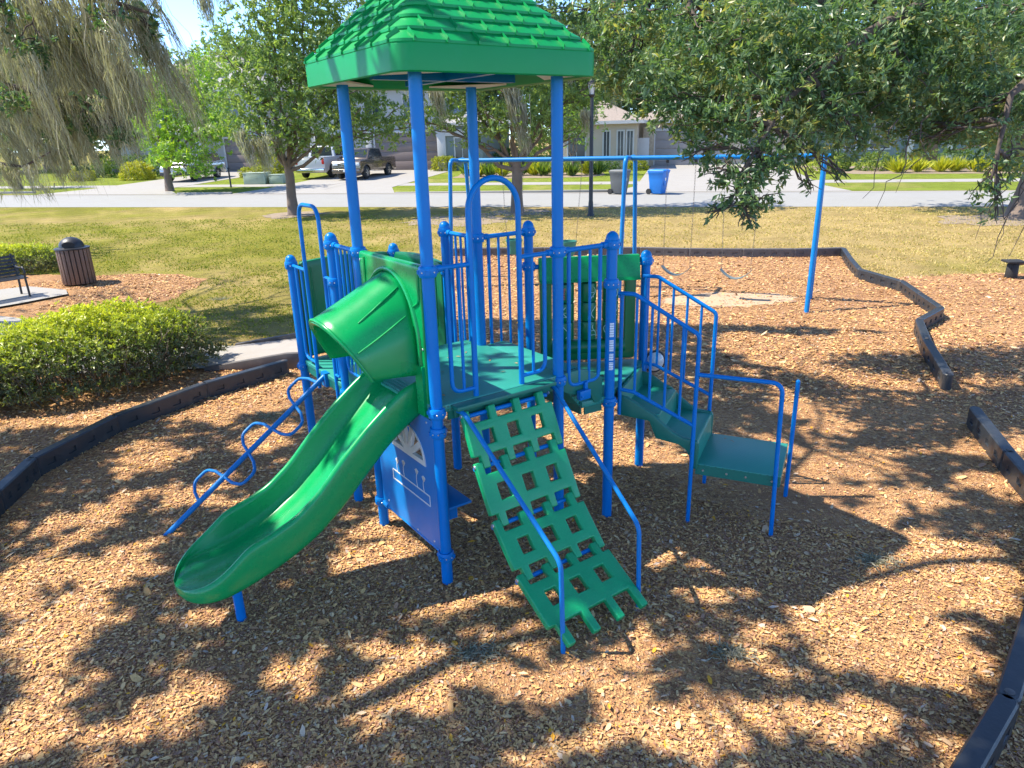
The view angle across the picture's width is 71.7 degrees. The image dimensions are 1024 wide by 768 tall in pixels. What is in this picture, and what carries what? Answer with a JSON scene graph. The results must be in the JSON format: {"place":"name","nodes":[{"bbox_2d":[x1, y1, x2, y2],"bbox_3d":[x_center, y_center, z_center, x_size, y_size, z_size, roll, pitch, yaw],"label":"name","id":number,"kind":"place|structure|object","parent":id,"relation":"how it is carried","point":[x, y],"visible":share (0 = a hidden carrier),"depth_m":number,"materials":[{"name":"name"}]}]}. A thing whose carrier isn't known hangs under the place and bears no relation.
{"place":"outdoors","nodes":[
{"label":"outdoors","id":0,"kind":"place"},
{"bbox_2d":[0,316,233,372],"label":"path","id":1,"kind":"structure","parent":0,"point":[17,320],"depth_m":11.17,"materials":[{"name":"concrete"}]},
{"bbox_2d":[39,171,264,194],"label":"driveway","id":2,"kind":"structure","parent":0,"point":[153,187],"depth_m":42.71,"materials":[{"name":"concrete"}]},
{"bbox_2d":[159,151,226,180],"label":"suv","id":3,"kind":"object","parent":2,"relation":"on","point":[217,161],"visible":0.31,"depth_m":47.82,"materials":[{"name":"silver metal"}]},
{"bbox_2d":[234,170,447,193],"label":"driveway","id":4,"kind":"structure","parent":0,"point":[378,181],"depth_m":40.89,"materials":[{"name":"concrete"}]},
{"bbox_2d":[295,145,342,177],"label":"pickup truck","id":5,"kind":"object","parent":4,"relation":"on","point":[324,165],"visible":0.54,"depth_m":44.60,"materials":[{"name":"white paint"}]},
{"bbox_2d":[332,147,395,178],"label":"pickup truck","id":6,"kind":"object","parent":4,"relation":"on","point":[372,158],"visible":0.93,"depth_m":44.21,"materials":[{"name":"silver metal"}]},
{"bbox_2d":[1,0,980,150],"label":"sky","id":7,"kind":"structure","parent":0,"point":[186,12],"materials":[{"name":"white"}]},
{"bbox_2d":[0,191,1014,206],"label":"road","id":8,"kind":"structure","parent":0,"point":[890,199],"depth_m":31.39,"materials":[{"name":"grey asphalt"}]},
{"bbox_2d":[0,190,1015,195],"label":"gutter","id":9,"kind":"object","parent":8,"relation":"on","point":[510,193],"visible":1,"depth_m":34.11,"materials":[{"name":"concrete"}]},
{"bbox_2d":[607,169,630,193],"bbox_3d":[4.902,-9.243,32.393,0.865,1.085,0.670,13,24,37],"label":"wheelie bin","id":10,"kind":"object","parent":8,"relation":"on","point":[616,180],"visible":0.86,"depth_m":32.20,"materials":[{"name":"plastic"}]},
{"bbox_2d":[646,169,670,193],"bbox_3d":[6.584,-9.123,31.955,0.865,1.085,0.670,13,24,37],"label":"wheelie bin","id":11,"kind":"object","parent":8,"relation":"on","point":[658,180],"visible":1,"depth_m":31.73,"materials":[{"name":"plastic"}]},
{"bbox_2d":[0,178,1019,188],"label":"pavement","id":12,"kind":"structure","parent":0,"point":[631,182],"depth_m":38.32,"materials":[{"name":"concrete"}]},
{"bbox_2d":[0,139,1023,345],"bbox_3d":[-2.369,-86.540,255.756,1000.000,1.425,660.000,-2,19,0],"label":"ground","id":13,"kind":"structure","parent":0,"point":[113,216],"depth_m":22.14,"materials":[{"name":"green plant"}]},
{"bbox_2d":[0,239,57,273],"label":"hedge","id":14,"kind":"object","parent":13,"relation":"on","point":[40,253],"visible":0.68,"depth_m":18.44,"materials":[{"name":"green plant"}]},
{"bbox_2d":[0,273,206,316],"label":"bench bed","id":15,"kind":"object","parent":13,"relation":"on","point":[29,308],"visible":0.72,"depth_m":16.23,"materials":[{"name":"brown wood"}]},
{"bbox_2d":[0,286,67,305],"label":"bench pad","id":16,"kind":"object","parent":15,"relation":"on","point":[9,296],"visible":0.83,"depth_m":15.93,"materials":[{"name":"concrete"}]},
{"bbox_2d":[0,254,30,296],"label":"park bench","id":17,"kind":"object","parent":16,"relation":"on","point":[17,276],"visible":1,"depth_m":15.68,"materials":[{"name":"black metal"}]},
{"bbox_2d":[128,47,250,190],"bbox_3d":[-17.781,-14.197,38.256,7.319,7.509,5.409,-2,19,0],"label":"street tree","id":18,"kind":"object","parent":13,"relation":"on","point":[166,158],"visible":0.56,"depth_m":37.63,"materials":[{"name":"green plant"}]},
{"bbox_2d":[262,211,324,218],"bbox_3d":[-8.815,-6.814,28.503,2.234,0.060,2.343,15,25,40],"label":"tree ring","id":19,"kind":"object","parent":13,"relation":"on","point":[285,215],"visible":0.82,"depth_m":28.39,"materials":[{"name":"beige soil"}]},
{"bbox_2d":[191,0,411,215],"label":"street tree","id":20,"kind":"object","parent":13,"relation":"on","point":[284,24],"visible":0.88,"depth_m":26.19,"materials":[{"name":"green plant"}]},
{"bbox_2d":[0,189,607,193],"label":"kerb","id":21,"kind":"structure","parent":13,"relation":"on","point":[549,191],"depth_m":34.51,"materials":[{"name":"concrete"}]},
{"bbox_2d":[399,215,514,226],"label":"worn soil","id":22,"kind":"structure","parent":13,"relation":"on","point":[460,220],"depth_m":25.70,"materials":[{"name":"brown soil"}]},
{"bbox_2d":[0,155,1021,194],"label":"verge","id":23,"kind":"structure","parent":13,"relation":"on","point":[854,186],"depth_m":38.47,"materials":[{"name":"green plant"}]},
{"bbox_2d":[18,47,158,171],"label":"background tree","id":24,"kind":"object","parent":23,"relation":"on","point":[121,115],"visible":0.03,"depth_m":54.77,"materials":[{"name":"green plant"}]},
{"bbox_2d":[90,153,161,177],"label":"shrub","id":25,"kind":"object","parent":23,"relation":"on","point":[110,162],"visible":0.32,"depth_m":50.77,"materials":[{"name":"green plant"}]},
{"bbox_2d":[118,159,155,180],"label":"shrub","id":26,"kind":"object","parent":23,"relation":"on","point":[147,172],"visible":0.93,"depth_m":48.05,"materials":[{"name":"green plant"}]},
{"bbox_2d":[118,55,310,170],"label":"house","id":27,"kind":"structure","parent":23,"relation":"on","point":[236,161],"depth_m":54.68,"materials":[{"name":"paint"}]},
{"bbox_2d":[222,136,271,170],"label":"garage door","id":28,"kind":"structure","parent":27,"relation":"in","point":[234,162],"depth_m":54.61,"materials":[{"name":"grey metal"}]},
{"bbox_2d":[166,36,262,79],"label":"background tree","id":29,"kind":"object","parent":23,"relation":"on","point":[198,48],"visible":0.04,"depth_m":54.90,"materials":[{"name":"green plant"}]},
{"bbox_2d":[242,172,270,183],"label":"utility box","id":30,"kind":"object","parent":23,"relation":"on","point":[251,178],"visible":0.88,"depth_m":42.48,"materials":[{"name":"green metal"}]},
{"bbox_2d":[237,165,276,177],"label":"shrub","id":31,"kind":"object","parent":23,"relation":"on","point":[252,170],"visible":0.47,"depth_m":47.92,"materials":[{"name":"green plant"}]},
{"bbox_2d":[203,19,317,81],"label":"background tree","id":32,"kind":"object","parent":23,"relation":"on","point":[287,54],"visible":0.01,"depth_m":58.08,"materials":[{"name":"green plant"}]},
{"bbox_2d":[269,174,285,183],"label":"utility box","id":33,"kind":"object","parent":23,"relation":"on","point":[277,179],"visible":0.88,"depth_m":42.47,"materials":[{"name":"green metal"}]},
{"bbox_2d":[301,87,510,170],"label":"house","id":34,"kind":"structure","parent":23,"relation":"on","point":[439,144],"depth_m":49.72,"materials":[{"name":"paint"}]},
{"bbox_2d":[373,130,437,169],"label":"garage door","id":35,"kind":"structure","parent":34,"relation":"in","point":[404,160],"depth_m":50.23,"materials":[{"name":"white metal"}]},
{"bbox_2d":[453,137,468,158],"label":"window","id":36,"kind":"structure","parent":34,"relation":"in","point":[458,153],"depth_m":48.56,"materials":[{"name":"clear glass"}]},
{"bbox_2d":[430,155,456,170],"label":"shrub","id":37,"kind":"object","parent":23,"relation":"on","point":[435,167],"visible":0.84,"depth_m":48.59,"materials":[{"name":"green plant"}]},
{"bbox_2d":[476,86,531,141],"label":"background tree","id":38,"kind":"object","parent":23,"relation":"on","point":[487,97],"visible":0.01,"depth_m":61.80,"materials":[{"name":"green plant"}]},
{"bbox_2d":[493,144,550,165],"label":"shrub","id":39,"kind":"object","parent":23,"relation":"on","point":[538,148],"visible":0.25,"depth_m":50.74,"materials":[{"name":"green plant"}]},
{"bbox_2d":[453,173,604,177],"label":"planting bed","id":40,"kind":"object","parent":23,"relation":"on","point":[509,175],"visible":0.42,"depth_m":42.99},
{"bbox_2d":[532,162,550,174],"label":"grassy plant","id":41,"kind":"object","parent":40,"relation":"on","point":[544,168],"visible":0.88,"depth_m":42.89,"materials":[{"name":"green plant"}]},
{"bbox_2d":[563,161,581,175],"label":"grassy plant","id":42,"kind":"object","parent":40,"relation":"on","point":[570,169],"visible":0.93,"depth_m":42.16,"materials":[{"name":"green plant"}]},
{"bbox_2d":[543,94,604,175],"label":"tree","id":43,"kind":"object","parent":40,"relation":"on","point":[573,154],"visible":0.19,"depth_m":41.84,"materials":[{"name":"green plant"}]},
{"bbox_2d":[508,106,569,156],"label":"tree","id":44,"kind":"object","parent":23,"relation":"on","point":[541,140],"visible":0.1,"depth_m":53.14,"materials":[{"name":"green plant"}]},
{"bbox_2d":[523,1,650,131],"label":"background tree","id":45,"kind":"object","parent":23,"relation":"on","point":[629,89],"visible":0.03,"depth_m":60.21,"materials":[{"name":"green plant"}]},
{"bbox_2d":[563,92,809,168],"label":"house","id":46,"kind":"structure","parent":23,"relation":"on","point":[624,137],"depth_m":46.44,"materials":[{"name":"beige paint"}]},
{"bbox_2d":[567,134,585,156],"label":"window","id":47,"kind":"structure","parent":46,"relation":"in","point":[581,152],"depth_m":46.49,"materials":[{"name":"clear glass"}]},
{"bbox_2d":[602,130,610,155],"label":"window","id":48,"kind":"structure","parent":46,"relation":"in","point":[606,138],"depth_m":46.01,"materials":[{"name":"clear glass"}]},
{"bbox_2d":[616,130,624,155],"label":"window","id":49,"kind":"structure","parent":46,"relation":"in","point":[620,138],"depth_m":45.82,"materials":[{"name":"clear glass"}]},
{"bbox_2d":[625,129,633,155],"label":"window","id":50,"kind":"structure","parent":46,"relation":"in","point":[629,151],"depth_m":45.72,"materials":[{"name":"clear glass"}]},
{"bbox_2d":[653,128,727,164],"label":"garage door","id":51,"kind":"structure","parent":46,"relation":"in","point":[662,144],"depth_m":48.20,"materials":[{"name":"white metal"}]},
{"bbox_2d":[806,105,1014,161],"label":"house","id":52,"kind":"structure","parent":23,"relation":"on","point":[891,151],"depth_m":46.37,"materials":[{"name":"grey paint"}]},
{"bbox_2d":[803,166,1022,173],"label":"planting bed","id":53,"kind":"object","parent":23,"relation":"on","point":[931,171],"visible":0.37,"depth_m":39.03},
{"bbox_2d":[805,158,841,173],"bbox_3d":[17.560,-12.328,39.900,2.025,1.090,1.609,3,20,12],"label":"shrub","id":54,"kind":"object","parent":53,"relation":"on","point":[812,164],"visible":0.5,"depth_m":39.69,"materials":[{"name":"green plant"}]},
{"bbox_2d":[818,150,851,169],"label":"shrub","id":55,"kind":"object","parent":53,"relation":"on","point":[847,165],"visible":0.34,"depth_m":41.34,"materials":[{"name":"green plant"}]},
{"bbox_2d":[853,151,892,170],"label":"shrub","id":56,"kind":"object","parent":53,"relation":"on","point":[870,159],"visible":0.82,"depth_m":40.31,"materials":[{"name":"green plant"}]},
{"bbox_2d":[883,156,914,171],"bbox_3d":[21.236,-12.094,38.844,1.531,0.944,1.591,16,26,41],"label":"grassy plant","id":57,"kind":"object","parent":53,"relation":"on","point":[898,166],"visible":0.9,"depth_m":38.74,"materials":[{"name":"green plant"}]},
{"bbox_2d":[908,155,935,171],"bbox_3d":[22.425,-12.130,38.834,1.377,0.955,1.661,-2,19,0],"label":"grassy plant","id":58,"kind":"object","parent":53,"relation":"on","point":[919,166],"visible":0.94,"depth_m":38.74,"materials":[{"name":"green plant"}]},
{"bbox_2d":[928,153,955,171],"bbox_3d":[23.430,-12.093,38.634,1.734,0.978,1.289,13,24,36],"label":"grassy plant","id":59,"kind":"object","parent":53,"relation":"on","point":[942,164],"visible":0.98,"depth_m":38.51,"materials":[{"name":"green plant"}]},
{"bbox_2d":[890,146,1001,169],"bbox_3d":[26.382,-12.703,39.793,9.578,1.395,1.587,3,20,12],"label":"shrub","id":60,"kind":"object","parent":53,"relation":"on","point":[964,154],"visible":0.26,"depth_m":39.96,"materials":[{"name":"green plant"}]},
{"bbox_2d":[949,155,968,170],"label":"grassy plant","id":61,"kind":"object","parent":53,"relation":"on","point":[959,165],"visible":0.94,"depth_m":38.41,"materials":[{"name":"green plant"}]},
{"bbox_2d":[0,256,1023,767],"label":"mulch bed","id":62,"kind":"object","parent":13,"relation":"on","point":[852,420],"visible":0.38,"depth_m":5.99,"materials":[{"name":"brown wood"}]},
{"bbox_2d":[0,457,40,510],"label":"border timber","id":63,"kind":"object","parent":62,"relation":"on","point":[16,482],"visible":0.98,"depth_m":6.79,"materials":[{"name":"black plastic"}]},
{"bbox_2d":[0,352,45,405],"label":"hedge","id":64,"kind":"object","parent":62,"relation":"on","point":[3,381],"visible":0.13,"depth_m":9.21,"materials":[{"name":"green plant"}]},
{"bbox_2d":[28,415,120,475],"bbox_3d":[-4.724,0.652,7.701,0.115,0.233,1.210,2,20,11],"label":"border timber","id":65,"kind":"object","parent":62,"relation":"on","point":[63,451],"visible":0.94,"depth_m":7.62,"materials":[{"name":"black plastic"}]},
{"bbox_2d":[0,0,227,205],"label":"moss oak","id":66,"kind":"object","parent":62,"relation":"on","point":[70,89],"visible":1,"depth_m":10.96,"materials":[{"name":"green plant"}]},
{"bbox_2d":[0,295,232,406],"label":"hedge","id":67,"kind":"object","parent":62,"relation":"on","point":[112,326],"visible":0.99,"depth_m":9.48,"materials":[{"name":"green plant"}]},
{"bbox_2d":[112,382,208,431],"bbox_3d":[-4.314,0.270,8.763,0.115,0.233,1.307,9,22,27],"label":"border timber","id":68,"kind":"object","parent":62,"relation":"on","point":[142,413],"visible":0.98,"depth_m":8.69,"materials":[{"name":"black plastic"}]},
{"bbox_2d":[203,359,289,397],"bbox_3d":[-3.624,-0.083,9.722,0.115,0.233,1.264,14,25,38],"label":"border timber","id":69,"kind":"object","parent":62,"relation":"on","point":[224,384],"visible":0.95,"depth_m":9.65,"materials":[{"name":"black plastic"}]},
{"bbox_2d":[204,333,298,370],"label":"access ramp","id":70,"kind":"structure","parent":62,"relation":"on","point":[249,354],"depth_m":10.81,"materials":[{"name":"concrete"}]},
{"bbox_2d":[434,636,509,669],"bbox_3d":[-0.264,1.724,4.515,0.510,0.115,0.332,-2,19,0],"label":"moss tuft","id":71,"kind":"object","parent":62,"relation":"on","point":[470,651],"visible":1,"depth_m":4.53,"materials":[{"name":"plant"}]},
{"bbox_2d":[163,0,799,653],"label":"play structure","id":72,"kind":"object","parent":62,"relation":"on","point":[379,328],"visible":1,"depth_m":5.07,"materials":[{"name":"metal"}]},
{"bbox_2d":[647,350,664,372],"bbox_3d":[1.360,-0.207,6.730,0.233,0.225,0.085,-6,20,-12],"label":"bubble window","id":73,"kind":"structure","parent":72,"relation":"in","point":[661,357],"depth_m":6.71,"materials":[{"name":"clear plastic"}]},
{"bbox_2d":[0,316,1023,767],"bbox_3d":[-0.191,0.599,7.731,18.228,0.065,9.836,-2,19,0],"label":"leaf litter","id":74,"kind":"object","parent":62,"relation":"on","point":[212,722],"visible":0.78,"depth_m":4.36,"materials":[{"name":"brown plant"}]},
{"bbox_2d":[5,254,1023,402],"bbox_3d":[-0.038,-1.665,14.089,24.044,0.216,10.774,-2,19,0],"label":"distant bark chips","id":75,"kind":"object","parent":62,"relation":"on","point":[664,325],"visible":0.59,"depth_m":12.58,"materials":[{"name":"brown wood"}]},
{"bbox_2d":[53,237,96,284],"bbox_3d":[-10.415,-2.953,16.875,0.760,1.090,0.756,-7,20,-16],"label":"litter bin","id":76,"kind":"object","parent":75,"relation":"on","point":[74,261],"visible":1,"depth_m":16.65,"materials":[{"name":"wood"}]},
{"bbox_2d":[592,247,639,254],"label":"border timber","id":77,"kind":"object","parent":62,"relation":"on","point":[627,250],"visible":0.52,"depth_m":18.64,"materials":[{"name":"plastic"}]},
{"bbox_2d":[448,153,830,312],"bbox_3d":[2.250,-3.180,14.392,7.487,2.798,1.451,7,21,24],"label":"swing set","id":78,"kind":"object","parent":62,"relation":"on","point":[814,248],"visible":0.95,"depth_m":13.96,"materials":[{"name":"blue metal"}]},
{"bbox_2d":[500,161,523,254],"bbox_3d":[0.029,-3.775,15.220,0.448,1.975,0.368,-7,20,-15],"label":"bucket swing","id":79,"kind":"object","parent":78,"relation":"hanging from","point":[512,241],"visible":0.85,"depth_m":15.31,"materials":[{"name":"metal"}]},
{"bbox_2d":[661,159,697,275],"bbox_3d":[3.275,-3.258,13.908,0.617,2.255,0.160,8,21,26],"label":"belt swing","id":80,"kind":"object","parent":78,"relation":"hanging from","point":[663,266],"visible":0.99,"depth_m":14.02,"materials":[{"name":"metal"}]},
{"bbox_2d":[640,247,688,256],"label":"border timber","id":81,"kind":"object","parent":62,"relation":"on","point":[671,251],"visible":0.9,"depth_m":18.40,"materials":[{"name":"plastic"}]},
{"bbox_2d":[689,248,742,256],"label":"border timber","id":82,"kind":"object","parent":62,"relation":"on","point":[717,252],"visible":0.97,"depth_m":18.12,"materials":[{"name":"plastic"}]},
{"bbox_2d":[662,292,797,306],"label":"worn soil","id":83,"kind":"structure","parent":62,"relation":"on","point":[755,298],"depth_m":13.93,"materials":[{"name":"beige soil"}]},
{"bbox_2d":[705,633,763,666],"bbox_3d":[1.410,1.698,4.475,0.445,0.138,0.266,-2,19,0],"label":"moss tuft","id":84,"kind":"object","parent":62,"relation":"on","point":[728,652],"visible":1,"depth_m":4.47,"materials":[{"name":"plant"}]},
{"bbox_2d":[742,248,794,256],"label":"border timber","id":85,"kind":"object","parent":62,"relation":"on","point":[770,252],"visible":0.98,"depth_m":17.92,"materials":[{"name":"plastic"}]},
{"bbox_2d":[794,247,842,256],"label":"border timber","id":86,"kind":"object","parent":62,"relation":"on","point":[821,252],"visible":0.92,"depth_m":17.83,"materials":[{"name":"plastic"}]},
{"bbox_2d":[847,257,861,277],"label":"border timber","id":87,"kind":"object","parent":62,"relation":"on","point":[853,266],"visible":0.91,"depth_m":16.00,"materials":[{"name":"black plastic"}]},
{"bbox_2d":[847,545,911,572],"bbox_3d":[2.795,1.330,5.413,0.590,0.135,0.388,-2,19,0],"label":"moss tuft","id":88,"kind":"object","parent":62,"relation":"on","point":[874,557],"visible":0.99,"depth_m":5.38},
{"bbox_2d":[857,269,903,290],"bbox_3d":[7.713,-2.189,14.856,0.115,0.233,1.423,-5,20,-9],"label":"border timber","id":89,"kind":"object","parent":62,"relation":"on","point":[882,280],"visible":0.94,"depth_m":14.80,"materials":[{"name":"black plastic"}]},
{"bbox_2d":[899,281,922,303],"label":"border timber","id":90,"kind":"object","parent":62,"relation":"on","point":[908,291],"visible":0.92,"depth_m":13.62,"materials":[{"name":"black plastic"}]},
{"bbox_2d":[913,319,930,351],"bbox_3d":[6.272,-0.744,10.841,0.115,0.233,1.307,7,21,23],"label":"border timber","id":91,"kind":"object","parent":62,"relation":"on","point":[920,332],"visible":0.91,"depth_m":10.78,"materials":[{"name":"black plastic"}]},
{"bbox_2d":[916,307,943,328],"bbox_3d":[6.918,-1.074,11.738,1.134,0.233,0.115,-19,26,-41],"label":"border timber","id":92,"kind":"object","parent":62,"relation":"on","point":[932,317],"visible":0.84,"depth_m":11.71,"materials":[{"name":"black plastic"}]},
{"bbox_2d":[916,293,943,311],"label":"border timber","id":93,"kind":"object","parent":62,"relation":"on","point":[925,302],"visible":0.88,"depth_m":12.66,"materials":[{"name":"black plastic"}]},
{"bbox_2d":[921,339,953,390],"bbox_3d":[5.724,-0.284,9.566,0.115,0.233,1.707,6,20,20],"label":"border timber","id":94,"kind":"object","parent":62,"relation":"on","point":[941,371],"visible":1,"depth_m":9.31,"materials":[{"name":"black plastic"}]},
{"bbox_2d":[950,694,1018,767],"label":"border timber","id":95,"kind":"object","parent":62,"relation":"on","point":[985,743],"visible":1,"depth_m":3.61,"materials":[{"name":"black plastic"}]},
{"bbox_2d":[966,406,1016,470],"bbox_3d":[4.887,0.545,7.252,0.115,0.233,1.256,5,20,17],"label":"border timber","id":96,"kind":"object","parent":62,"relation":"on","point":[994,443],"visible":0.94,"depth_m":7.18,"materials":[{"name":"black plastic"}]},
{"bbox_2d":[995,606,1023,728],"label":"border timber","id":97,"kind":"object","parent":62,"relation":"on","point":[1011,682],"visible":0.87,"depth_m":4.00,"materials":[{"name":"black plastic"}]},
{"bbox_2d":[1000,451,1023,500],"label":"border timber","id":98,"kind":"object","parent":62,"relation":"on","point":[1012,470],"visible":0.99,"depth_m":6.47,"materials":[{"name":"black plastic"}]},
{"bbox_2d":[1001,259,1023,278],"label":"bench","id":99,"kind":"object","parent":62,"relation":"on","point":[1012,269],"visible":0.99,"depth_m":15.06,"materials":[{"name":"concrete"}]},
{"bbox_2d":[481,209,550,215],"bbox_3d":[0.084,-6.599,27.293,2.949,0.054,1.876,-2,19,0],"label":"tree ring","id":100,"kind":"object","parent":13,"relation":"on","point":[532,211],"visible":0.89,"depth_m":27.29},
{"bbox_2d":[387,0,675,213],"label":"street tree","id":101,"kind":"object","parent":13,"relation":"on","point":[514,110],"visible":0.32,"depth_m":25.49,"materials":[{"name":"green plant"}]},
{"bbox_2d":[587,79,595,216],"bbox_3d":[2.813,-8.347,25.098,0.351,4.710,0.351,6,21,21],"label":"street lamp","id":102,"kind":"object","parent":13,"relation":"on","point":[590,202],"visible":0.79,"depth_m":25.05,"materials":[{"name":"black metal"}]},
{"bbox_2d":[619,4,732,113],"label":"background tree","id":103,"kind":"object","parent":13,"relation":"on","point":[632,109],"visible":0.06,"depth_m":61.52,"materials":[{"name":"green plant"}]},
{"bbox_2d":[535,0,1023,261],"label":"overhanging oak","id":104,"kind":"object","parent":13,"relation":"on","point":[818,73],"visible":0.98,"depth_m":7.08,"materials":[{"name":"green plant"}]},
{"bbox_2d":[859,1,1023,218],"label":"oak tree","id":105,"kind":"object","parent":13,"relation":"on","point":[1017,212],"visible":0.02,"depth_m":22.57,"materials":[{"name":"green plant"}]},
{"bbox_2d":[937,213,1023,225],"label":"tree ring","id":106,"kind":"object","parent":13,"relation":"on","point":[964,219],"visible":0.73,"depth_m":22.58,"materials":[{"name":"brown soil"}]},
{"bbox_2d":[627,164,850,191],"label":"driveway","id":107,"kind":"structure","parent":0,"point":[681,178],"depth_m":36.34,"materials":[{"name":"concrete"}]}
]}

